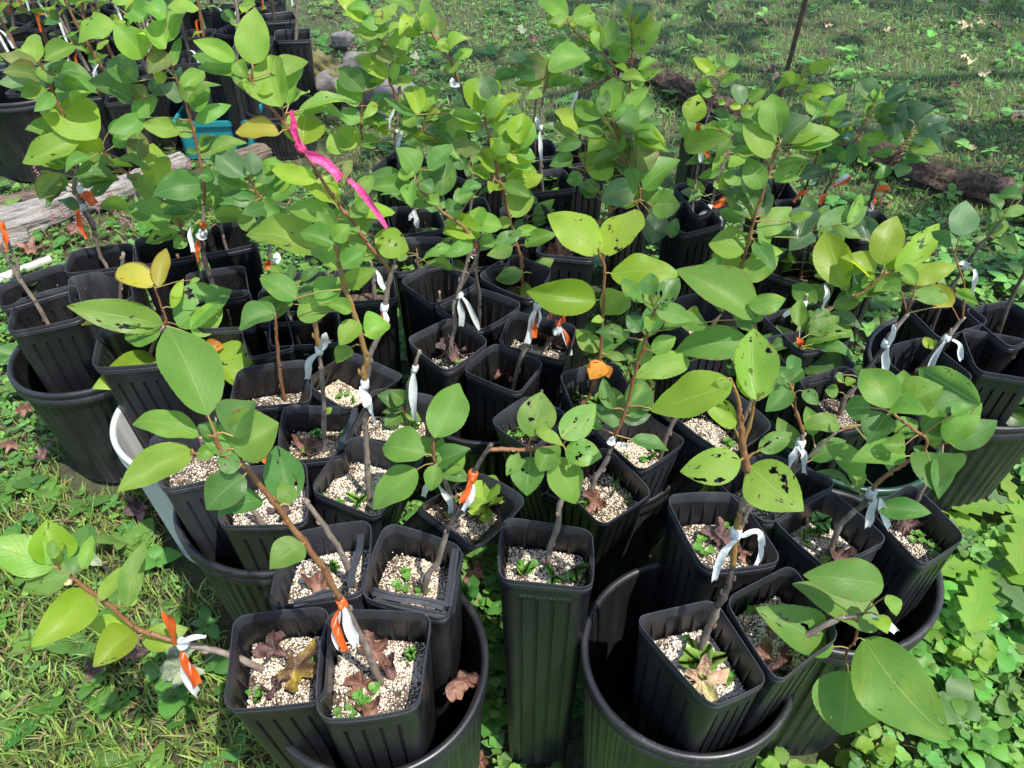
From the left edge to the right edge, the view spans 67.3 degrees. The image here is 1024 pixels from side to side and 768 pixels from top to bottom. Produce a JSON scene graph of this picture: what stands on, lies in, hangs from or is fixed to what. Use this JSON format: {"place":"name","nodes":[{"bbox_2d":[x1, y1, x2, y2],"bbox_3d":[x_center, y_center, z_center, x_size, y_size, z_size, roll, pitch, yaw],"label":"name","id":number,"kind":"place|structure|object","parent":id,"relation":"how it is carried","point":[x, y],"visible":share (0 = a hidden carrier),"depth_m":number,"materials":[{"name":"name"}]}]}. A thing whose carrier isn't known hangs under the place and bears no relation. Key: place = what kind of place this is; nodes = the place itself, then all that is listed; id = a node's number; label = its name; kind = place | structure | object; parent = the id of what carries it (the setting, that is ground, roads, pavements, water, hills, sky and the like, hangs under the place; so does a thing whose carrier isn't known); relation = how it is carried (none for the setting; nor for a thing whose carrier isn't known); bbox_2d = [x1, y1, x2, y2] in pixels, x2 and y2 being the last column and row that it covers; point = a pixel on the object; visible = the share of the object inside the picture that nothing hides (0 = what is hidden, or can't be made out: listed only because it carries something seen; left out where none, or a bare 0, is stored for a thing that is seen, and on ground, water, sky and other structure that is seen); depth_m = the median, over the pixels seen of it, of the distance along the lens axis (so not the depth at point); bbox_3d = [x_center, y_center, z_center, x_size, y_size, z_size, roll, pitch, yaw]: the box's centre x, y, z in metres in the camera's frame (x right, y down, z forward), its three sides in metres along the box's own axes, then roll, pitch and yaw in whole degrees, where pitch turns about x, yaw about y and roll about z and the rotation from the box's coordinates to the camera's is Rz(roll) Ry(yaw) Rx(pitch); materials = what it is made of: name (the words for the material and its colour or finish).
{"place":"outdoors","nodes":[
{"label":"outdoors","id":0,"kind":"place"},
{"bbox_2d":[0,0,1023,767],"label":"ground","id":1,"kind":"structure","parent":0,"point":[194,574],"depth_m":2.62,"materials":[{"name":"green plant"}]},
{"bbox_2d":[0,187,75,235],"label":"weathered log","id":2,"kind":"object","parent":1,"relation":"on","point":[29,216],"visible":0.56,"depth_m":2.13,"materials":[{"name":"grey wood"}]},
{"bbox_2d":[0,63,87,181],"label":"nursery bucket","id":3,"kind":"object","parent":1,"relation":"on","point":[16,137],"visible":0.21,"depth_m":2.30,"materials":[{"name":"black plastic"}]},
{"bbox_2d":[7,307,170,482],"bbox_3d":[-0.752,0.024,1.458,0.270,0.250,0.272,0,41,0],"label":"nursery bucket","id":4,"kind":"object","parent":1,"relation":"on","point":[77,423],"visible":0.41,"depth_m":1.35,"materials":[{"name":"black plastic"}]},
{"bbox_2d":[0,264,72,327],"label":"potted sapling","id":5,"kind":"object","parent":4,"relation":"in","point":[52,304],"visible":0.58,"depth_m":1.33,"materials":[{"name":"black plastic"}]},
{"bbox_2d":[0,220,100,392],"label":"potted sapling","id":6,"kind":"object","parent":4,"relation":"in","point":[59,356],"visible":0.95,"depth_m":1.27,"materials":[{"name":"black plastic"}]},
{"bbox_2d":[0,34,151,307],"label":"potted sapling","id":7,"kind":"object","parent":4,"relation":"in","point":[66,123],"visible":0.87,"depth_m":1.25,"materials":[{"name":"green plant"}]},
{"bbox_2d":[68,251,138,342],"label":"potted sapling","id":8,"kind":"object","parent":4,"relation":"in","point":[95,285],"visible":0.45,"depth_m":1.35,"materials":[{"name":"plastic"}]},
{"bbox_2d":[58,0,132,173],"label":"potted sapling","id":9,"kind":"object","parent":1,"relation":"on","point":[98,98],"visible":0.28,"depth_m":2.31,"materials":[{"name":"black plastic"}]},
{"bbox_2d":[44,0,159,169],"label":"potted sapling","id":10,"kind":"object","parent":1,"relation":"on","point":[118,109],"visible":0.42,"depth_m":2.21,"materials":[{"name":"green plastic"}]},
{"bbox_2d":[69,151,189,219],"bbox_3d":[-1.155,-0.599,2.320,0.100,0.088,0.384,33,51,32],"label":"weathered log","id":11,"kind":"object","parent":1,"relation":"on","point":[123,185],"visible":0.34,"depth_m":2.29,"materials":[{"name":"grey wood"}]},
{"bbox_2d":[65,119,200,337],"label":"potted sapling","id":12,"kind":"object","parent":1,"relation":"on","point":[152,161],"visible":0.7,"depth_m":1.33,"materials":[{"name":"green plant"}]},
{"bbox_2d":[107,0,181,148],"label":"potted sapling","id":13,"kind":"object","parent":1,"relation":"on","point":[166,106],"visible":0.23,"depth_m":2.48,"materials":[{"name":"black plastic"}]},
{"bbox_2d":[110,397,257,563],"bbox_3d":[-0.495,0.145,1.304,0.269,0.270,0.274,0,41,0],"label":"nursery bucket","id":14,"kind":"object","parent":1,"relation":"on","point":[127,444],"visible":0.15,"depth_m":1.22,"materials":[{"name":"plastic"}]},
{"bbox_2d":[67,249,250,447],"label":"potted sapling","id":15,"kind":"object","parent":14,"relation":"in","point":[132,379],"visible":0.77,"depth_m":1.20,"materials":[{"name":"green plant"}]},
{"bbox_2d":[230,300,311,464],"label":"potted sapling","id":16,"kind":"object","parent":14,"relation":"in","point":[273,390],"visible":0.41,"depth_m":1.16,"materials":[{"name":"black plastic"}]},
{"bbox_2d":[172,104,262,158],"bbox_3d":[-0.958,-0.852,2.556,0.262,0.125,0.212,-3,41,-3],"label":"teal tub","id":17,"kind":"object","parent":1,"relation":"on","point":[217,128],"visible":0.19,"depth_m":2.47,"materials":[{"name":"plastic"}]},
{"bbox_2d":[206,0,259,145],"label":"potted sapling","id":18,"kind":"object","parent":17,"relation":"in","point":[239,100],"visible":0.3,"depth_m":2.39,"materials":[{"name":"black plastic"}]},
{"bbox_2d":[173,508,274,621],"bbox_3d":[-0.344,0.266,1.198,0.276,0.283,0.274,0,41,0],"label":"nursery bucket","id":19,"kind":"object","parent":1,"relation":"on","point":[240,592],"visible":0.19,"depth_m":1.05,"materials":[{"name":"black plastic"}]},
{"bbox_2d":[150,424,266,569],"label":"potted sapling","id":20,"kind":"object","parent":19,"relation":"in","point":[183,489],"visible":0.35,"depth_m":1.04,"materials":[{"name":"plastic"}]},
{"bbox_2d":[218,462,313,570],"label":"potted sapling","id":21,"kind":"object","parent":19,"relation":"in","point":[253,535],"visible":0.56,"depth_m":0.98,"materials":[{"name":"black plastic"}]},
{"bbox_2d":[278,321,358,505],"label":"potted sapling","id":22,"kind":"object","parent":19,"relation":"in","point":[331,428],"visible":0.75,"depth_m":1.07,"materials":[{"name":"black plastic"}]},
{"bbox_2d":[260,211,423,547],"bbox_3d":[-0.228,0.109,1.007,0.200,0.754,0.121,15,43,16],"label":"potted sapling","id":23,"kind":"object","parent":19,"relation":"in","point":[349,497],"visible":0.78,"depth_m":0.84,"materials":[{"name":"plant"}]},
{"bbox_2d":[192,171,263,300],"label":"potted sapling","id":24,"kind":"object","parent":1,"relation":"on","point":[228,244],"visible":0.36,"depth_m":1.46,"materials":[{"name":"black plastic"}]},
{"bbox_2d":[196,290,263,399],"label":"potted sapling","id":25,"kind":"object","parent":1,"relation":"on","point":[222,335],"visible":0.25,"depth_m":1.24,"materials":[{"name":"black plastic"}]},
{"bbox_2d":[247,94,316,159],"bbox_3d":[-0.750,-0.848,2.538,0.231,0.150,0.231,0,41,0],"label":"nursery bucket","id":26,"kind":"object","parent":1,"relation":"on","point":[281,145],"visible":0.23,"depth_m":2.50,"materials":[{"name":"black plastic"}]},
{"bbox_2d":[238,272,340,374],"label":"potted sapling","id":27,"kind":"object","parent":1,"relation":"on","point":[331,323],"visible":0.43,"depth_m":1.23,"materials":[{"name":"black plastic"}]},
{"bbox_2d":[274,0,316,96],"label":"potted sapling","id":28,"kind":"object","parent":1,"relation":"on","point":[296,41],"visible":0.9,"depth_m":2.71,"materials":[{"name":"black plastic"}]},
{"bbox_2d":[192,8,408,414],"bbox_3d":[-0.311,-0.066,1.097,0.346,0.845,0.155,0,41,0],"label":"potted sapling","id":29,"kind":"object","parent":1,"relation":"on","point":[269,81],"visible":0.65,"depth_m":0.95,"materials":[{"name":"green plant"}]},
{"bbox_2d":[333,260,402,388],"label":"potted sapling","id":30,"kind":"object","parent":1,"relation":"on","point":[368,296],"visible":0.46,"depth_m":1.35,"materials":[{"name":"black plastic"}]},
{"bbox_2d":[326,0,426,306],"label":"potted sapling","id":31,"kind":"object","parent":1,"relation":"on","point":[371,72],"visible":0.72,"depth_m":1.59,"materials":[{"name":"green plant"}]},
{"bbox_2d":[284,593,488,767],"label":"nursery bucket","id":32,"kind":"object","parent":1,"relation":"on","point":[458,746],"visible":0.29,"depth_m":0.91,"materials":[{"name":"black plastic"}]},
{"bbox_2d":[0,520,344,767],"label":"potted sapling","id":33,"kind":"object","parent":32,"relation":"in","point":[275,728],"visible":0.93,"depth_m":0.78,"materials":[{"name":"green plant"}]},
{"bbox_2d":[266,637,318,691],"bbox_3d":[-0.230,0.306,0.817,0.055,0.033,0.053,-10,42,-12],"label":"fallen leaf","id":34,"kind":"object","parent":33,"relation":"on","point":[300,665],"visible":0.98,"depth_m":0.82,"materials":[{"name":"yellow plant"}]},
{"bbox_2d":[117,327,436,767],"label":"potted sapling","id":35,"kind":"object","parent":32,"relation":"in","point":[398,729],"visible":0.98,"depth_m":0.65,"materials":[{"name":"green plant"}]},
{"bbox_2d":[270,497,373,614],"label":"potted sapling","id":36,"kind":"object","parent":32,"relation":"in","point":[343,551],"visible":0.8,"depth_m":0.91,"materials":[{"name":"plastic"}]},
{"bbox_2d":[362,392,601,745],"bbox_3d":[-0.041,0.319,0.954,0.252,0.765,0.113,7,41,8],"label":"potted sapling","id":37,"kind":"object","parent":32,"relation":"in","point":[412,569],"visible":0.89,"depth_m":0.85,"materials":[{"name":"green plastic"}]},
{"bbox_2d":[354,349,437,517],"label":"potted sapling","id":38,"kind":"object","parent":1,"relation":"on","point":[394,410],"visible":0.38,"depth_m":1.10,"materials":[{"name":"black plastic"}]},
{"bbox_2d":[381,179,446,238],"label":"potted sapling","id":39,"kind":"object","parent":1,"relation":"on","point":[407,221],"visible":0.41,"depth_m":1.52,"materials":[{"name":"black plastic"}]},
{"bbox_2d":[392,236,449,372],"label":"potted sapling","id":40,"kind":"object","parent":1,"relation":"on","point":[410,261],"visible":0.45,"depth_m":1.44,"materials":[{"name":"black plastic"}]},
{"bbox_2d":[402,264,475,334],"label":"potted sapling","id":41,"kind":"object","parent":1,"relation":"on","point":[424,295],"visible":0.41,"depth_m":1.35,"materials":[{"name":"black plastic"}]},
{"bbox_2d":[383,0,503,234],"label":"potted sapling","id":42,"kind":"object","parent":1,"relation":"on","point":[419,108],"visible":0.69,"depth_m":1.60,"materials":[{"name":"green plant"}]},
{"bbox_2d":[372,383,523,555],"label":"potted sapling","id":43,"kind":"object","parent":1,"relation":"on","point":[494,505],"visible":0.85,"depth_m":0.94,"materials":[{"name":"green plant"}]},
{"bbox_2d":[441,232,509,289],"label":"potted sapling","id":44,"kind":"object","parent":1,"relation":"on","point":[484,261],"visible":0.16,"depth_m":1.44,"materials":[{"name":"black plastic"}]},
{"bbox_2d":[415,374,560,518],"bbox_3d":[-0.042,0.096,1.375,0.265,0.250,0.277,0,41,0],"label":"nursery bucket","id":45,"kind":"object","parent":1,"relation":"on","point":[493,463],"visible":0.06,"depth_m":1.23,"materials":[{"name":"black plastic"}]},
{"bbox_2d":[370,145,522,439],"bbox_3d":[-0.095,-0.064,1.231,0.178,0.665,0.138,-31,50,-31],"label":"potted sapling","id":46,"kind":"object","parent":45,"relation":"in","point":[438,371],"visible":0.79,"depth_m":1.09,"materials":[{"name":"green plant"}]},
{"bbox_2d":[435,249,519,347],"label":"potted sapling","id":47,"kind":"object","parent":45,"relation":"in","point":[493,311],"visible":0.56,"depth_m":1.30,"materials":[{"name":"black plastic"}]},
{"bbox_2d":[465,302,541,487],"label":"potted sapling","id":48,"kind":"object","parent":45,"relation":"in","point":[489,397],"visible":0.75,"depth_m":1.18,"materials":[{"name":"black plastic"}]},
{"bbox_2d":[499,311,575,406],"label":"potted sapling","id":49,"kind":"object","parent":45,"relation":"in","point":[561,333],"visible":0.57,"depth_m":1.24,"materials":[{"name":"black plastic"}]},
{"bbox_2d":[449,75,555,317],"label":"potted sapling","id":50,"kind":"object","parent":1,"relation":"on","point":[511,139],"visible":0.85,"depth_m":1.25,"materials":[{"name":"plant"}]},
{"bbox_2d":[500,195,554,260],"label":"potted sapling","id":51,"kind":"object","parent":1,"relation":"on","point":[535,215],"visible":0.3,"depth_m":1.52,"materials":[{"name":"black plastic"}]},
{"bbox_2d":[494,41,590,217],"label":"potted sapling","id":52,"kind":"object","parent":1,"relation":"on","point":[532,70],"visible":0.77,"depth_m":1.51,"materials":[{"name":"green plant"}]},
{"bbox_2d":[498,498,593,765],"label":"potted sapling","id":53,"kind":"object","parent":1,"relation":"on","point":[546,573],"visible":0.99,"depth_m":0.95,"materials":[{"name":"black plastic"}]},
{"bbox_2d":[539,0,644,286],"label":"potted sapling","id":54,"kind":"object","parent":1,"relation":"on","point":[598,39],"visible":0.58,"depth_m":1.61,"materials":[{"name":"green plant"}]},
{"bbox_2d":[537,393,671,593],"bbox_3d":[0.132,0.185,1.274,0.274,0.251,0.268,0,41,0],"label":"nursery bucket","id":55,"kind":"object","parent":1,"relation":"on","point":[636,553],"visible":0.21,"depth_m":1.20,"materials":[{"name":"black plastic"}]},
{"bbox_2d":[493,389,568,522],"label":"potted sapling","id":56,"kind":"object","parent":55,"relation":"in","point":[510,433],"visible":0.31,"depth_m":1.10,"materials":[{"name":"plastic"}]},
{"bbox_2d":[526,209,679,461],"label":"potted sapling","id":57,"kind":"object","parent":55,"relation":"in","point":[572,297],"visible":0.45,"depth_m":1.02,"materials":[{"name":"plant"}]},
{"bbox_2d":[559,273,703,582],"bbox_3d":[0.122,0.112,1.037,0.165,0.655,0.189,-24,46,-25],"label":"potted sapling","id":58,"kind":"object","parent":55,"relation":"in","point":[610,526],"visible":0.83,"depth_m":0.94,"materials":[{"name":"green plant"}]},
{"bbox_2d":[594,416,683,571],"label":"potted sapling","id":59,"kind":"object","parent":55,"relation":"in","point":[652,469],"visible":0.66,"depth_m":1.07,"materials":[{"name":"plastic"}]},
{"bbox_2d":[636,264,785,549],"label":"potted sapling","id":60,"kind":"object","parent":55,"relation":"in","point":[730,289],"visible":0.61,"depth_m":1.00,"materials":[{"name":"green plant"}]},
{"bbox_2d":[536,77,679,370],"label":"potted sapling","id":61,"kind":"object","parent":1,"relation":"on","point":[635,159],"visible":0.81,"depth_m":1.35,"materials":[{"name":"green plant"}]},
{"bbox_2d":[605,0,662,287],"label":"potted sapling","id":62,"kind":"object","parent":1,"relation":"on","point":[644,26],"visible":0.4,"depth_m":1.65,"materials":[{"name":"green plant"}]},
{"bbox_2d":[648,124,721,355],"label":"potted sapling","id":63,"kind":"object","parent":1,"relation":"on","point":[681,249],"visible":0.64,"depth_m":1.50,"materials":[{"name":"black plastic"}]},
{"bbox_2d":[580,562,796,767],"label":"nursery bucket","id":64,"kind":"object","parent":1,"relation":"on","point":[621,606],"visible":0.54,"depth_m":0.98,"materials":[{"name":"black plastic"}]},
{"bbox_2d":[652,492,778,612],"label":"potted sapling","id":65,"kind":"object","parent":64,"relation":"in","point":[689,554],"visible":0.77,"depth_m":0.95,"materials":[{"name":"black plastic"}]},
{"bbox_2d":[628,328,803,751],"bbox_3d":[0.192,0.330,0.850,0.118,0.873,0.126,-18,44,-19],"label":"potted sapling","id":66,"kind":"object","parent":64,"relation":"in","point":[671,706],"visible":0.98,"depth_m":0.79,"materials":[{"name":"black plastic"}]},
{"bbox_2d":[684,653,729,702],"bbox_3d":[0.201,0.310,0.803,0.066,0.045,0.040,0,41,0],"label":"fallen leaf","id":67,"kind":"object","parent":66,"relation":"on","point":[707,688],"visible":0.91,"depth_m":0.81,"materials":[{"name":"beige plant"}]},
{"bbox_2d":[725,558,950,748],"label":"potted sapling","id":68,"kind":"object","parent":64,"relation":"in","point":[889,682],"visible":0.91,"depth_m":0.82,"materials":[{"name":"green plant"}]},
{"bbox_2d":[673,53,741,194],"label":"potted sapling","id":69,"kind":"object","parent":1,"relation":"on","point":[705,88],"visible":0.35,"depth_m":1.82,"materials":[{"name":"green plant"}]},
{"bbox_2d":[674,84,777,232],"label":"potted sapling","id":70,"kind":"object","parent":1,"relation":"on","point":[710,137],"visible":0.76,"depth_m":1.45,"materials":[{"name":"plant"}]},
{"bbox_2d":[653,94,838,417],"bbox_3d":[0.363,-0.126,1.287,0.227,0.694,0.153,-11,42,-12],"label":"potted sapling","id":71,"kind":"object","parent":1,"relation":"on","point":[751,196],"visible":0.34,"depth_m":1.17,"materials":[{"name":"plant"}]},
{"bbox_2d":[733,58,835,333],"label":"potted sapling","id":72,"kind":"object","parent":1,"relation":"on","point":[782,191],"visible":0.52,"depth_m":1.49,"materials":[{"name":"green plant"}]},
{"bbox_2d":[744,93,856,341],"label":"potted sapling","id":73,"kind":"object","parent":1,"relation":"on","point":[828,111],"visible":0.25,"depth_m":1.46,"materials":[{"name":"green plant"}]},
{"bbox_2d":[589,48,1023,221],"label":"rotted log","id":74,"kind":"object","parent":1,"relation":"on","point":[975,186],"visible":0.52,"depth_m":2.36,"materials":[{"name":"brown wood"}]},
{"bbox_2d":[741,194,878,400],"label":"potted sapling","id":75,"kind":"object","parent":1,"relation":"on","point":[795,264],"visible":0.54,"depth_m":1.36,"materials":[{"name":"green plant"}]},
{"bbox_2d":[792,77,908,251],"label":"potted sapling","id":76,"kind":"object","parent":1,"relation":"on","point":[873,99],"visible":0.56,"depth_m":1.39,"materials":[{"name":"green plant"}]},
{"bbox_2d":[748,216,956,399],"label":"potted sapling","id":77,"kind":"object","parent":1,"relation":"on","point":[835,259],"visible":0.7,"depth_m":1.21,"materials":[{"name":"green plant"}]},
{"bbox_2d":[763,488,943,755],"bbox_3d":[0.429,0.363,1.129,0.271,0.339,0.272,0,41,0],"label":"nursery bucket","id":78,"kind":"object","parent":1,"relation":"on","point":[806,729],"visible":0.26,"depth_m":1.04,"materials":[{"name":"black plastic"}]},
{"bbox_2d":[715,355,894,540],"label":"potted sapling","id":79,"kind":"object","parent":78,"relation":"in","point":[782,395],"visible":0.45,"depth_m":0.97,"materials":[{"name":"green plant"}]},
{"bbox_2d":[771,366,996,625],"bbox_3d":[0.415,0.247,0.989,0.191,0.681,0.123,0,41,0],"label":"potted sapling","id":80,"kind":"object","parent":78,"relation":"in","point":[932,395],"visible":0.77,"depth_m":0.81,"materials":[{"name":"plant"}]},
{"bbox_2d":[833,483,962,649],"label":"potted sapling","id":81,"kind":"object","parent":78,"relation":"in","point":[911,565],"visible":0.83,"depth_m":0.95,"materials":[{"name":"black plastic"}]},
{"bbox_2d":[768,418,941,501],"bbox_3d":[0.545,0.163,1.303,0.259,0.245,0.263,0,41,0],"label":"nursery bucket","id":82,"kind":"object","parent":1,"relation":"on","point":[896,481],"visible":0.09,"depth_m":1.24,"materials":[{"name":"black plastic"}]},
{"bbox_2d":[747,299,858,456],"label":"potted sapling","id":83,"kind":"object","parent":82,"relation":"in","point":[817,333],"visible":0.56,"depth_m":1.20,"materials":[{"name":"plant"}]},
{"bbox_2d":[791,264,955,483],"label":"potted sapling","id":84,"kind":"object","parent":82,"relation":"in","point":[834,399],"visible":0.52,"depth_m":1.10,"materials":[{"name":"black plastic"}]},
{"bbox_2d":[834,723,898,767],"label":"nettle weed","id":85,"kind":"object","parent":1,"relation":"on","point":[864,743],"visible":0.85,"depth_m":1.14,"materials":[{"name":"green plant"}]},
{"bbox_2d":[828,100,951,357],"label":"potted sapling","id":86,"kind":"object","parent":1,"relation":"on","point":[910,117],"visible":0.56,"depth_m":1.40,"materials":[{"name":"green plant"}]},
{"bbox_2d":[863,317,1023,517],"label":"nursery bucket","id":87,"kind":"object","parent":1,"relation":"on","point":[985,469],"visible":0.21,"depth_m":1.29,"materials":[{"name":"black plastic"}]},
{"bbox_2d":[878,201,979,473],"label":"potted sapling","id":88,"kind":"object","parent":87,"relation":"in","point":[911,357],"visible":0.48,"depth_m":1.17,"materials":[{"name":"plastic"}]},
{"bbox_2d":[891,180,1023,357],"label":"potted sapling","id":89,"kind":"object","parent":87,"relation":"in","point":[937,324],"visible":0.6,"depth_m":1.24,"materials":[{"name":"black plastic"}]},
{"bbox_2d":[952,328,1023,425],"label":"potted sapling","id":90,"kind":"object","parent":87,"relation":"in","point":[1001,396],"visible":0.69,"depth_m":1.18,"materials":[{"name":"black plastic"}]},
{"bbox_2d":[959,272,1023,374],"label":"potted sapling","id":91,"kind":"object","parent":87,"relation":"in","point":[1003,318],"visible":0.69,"depth_m":1.25,"materials":[{"name":"black plastic"}]},
{"bbox_2d":[933,635,997,689],"bbox_3d":[0.711,0.449,1.210,0.069,0.098,0.064,-32,50,-31],"label":"nettle weed","id":92,"kind":"object","parent":1,"relation":"on","point":[961,654],"visible":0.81,"depth_m":1.19,"materials":[{"name":"green plant"}]},
{"bbox_2d":[941,498,1023,632],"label":"dandelion","id":93,"kind":"object","parent":1,"relation":"on","point":[977,612],"visible":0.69,"depth_m":1.25,"materials":[{"name":"green plant"}]},
{"bbox_2d":[952,473,1023,573],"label":"dandelion","id":94,"kind":"object","parent":1,"relation":"on","point":[1015,551],"visible":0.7,"depth_m":1.33,"materials":[{"name":"green plant"}]},
{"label":"nursery bucket","id":95,"kind":"object","parent":1,"relation":"on","visible":0},
{"bbox_2d":[78,0,249,327],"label":"potted sapling","id":96,"kind":"object","parent":95,"relation":"in","point":[117,78],"visible":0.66,"depth_m":1.15,"materials":[{"name":"green plant"}]},
{"bbox_2d":[215,150,326,310],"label":"potted sapling","id":97,"kind":"object","parent":95,"relation":"in","point":[270,187],"visible":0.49,"depth_m":1.23,"materials":[{"name":"plant"}]},
{"bbox_2d":[257,263,322,352],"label":"potted sapling","id":98,"kind":"object","parent":95,"relation":"in","point":[303,331],"visible":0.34,"depth_m":1.27,"materials":[{"name":"black plastic"}]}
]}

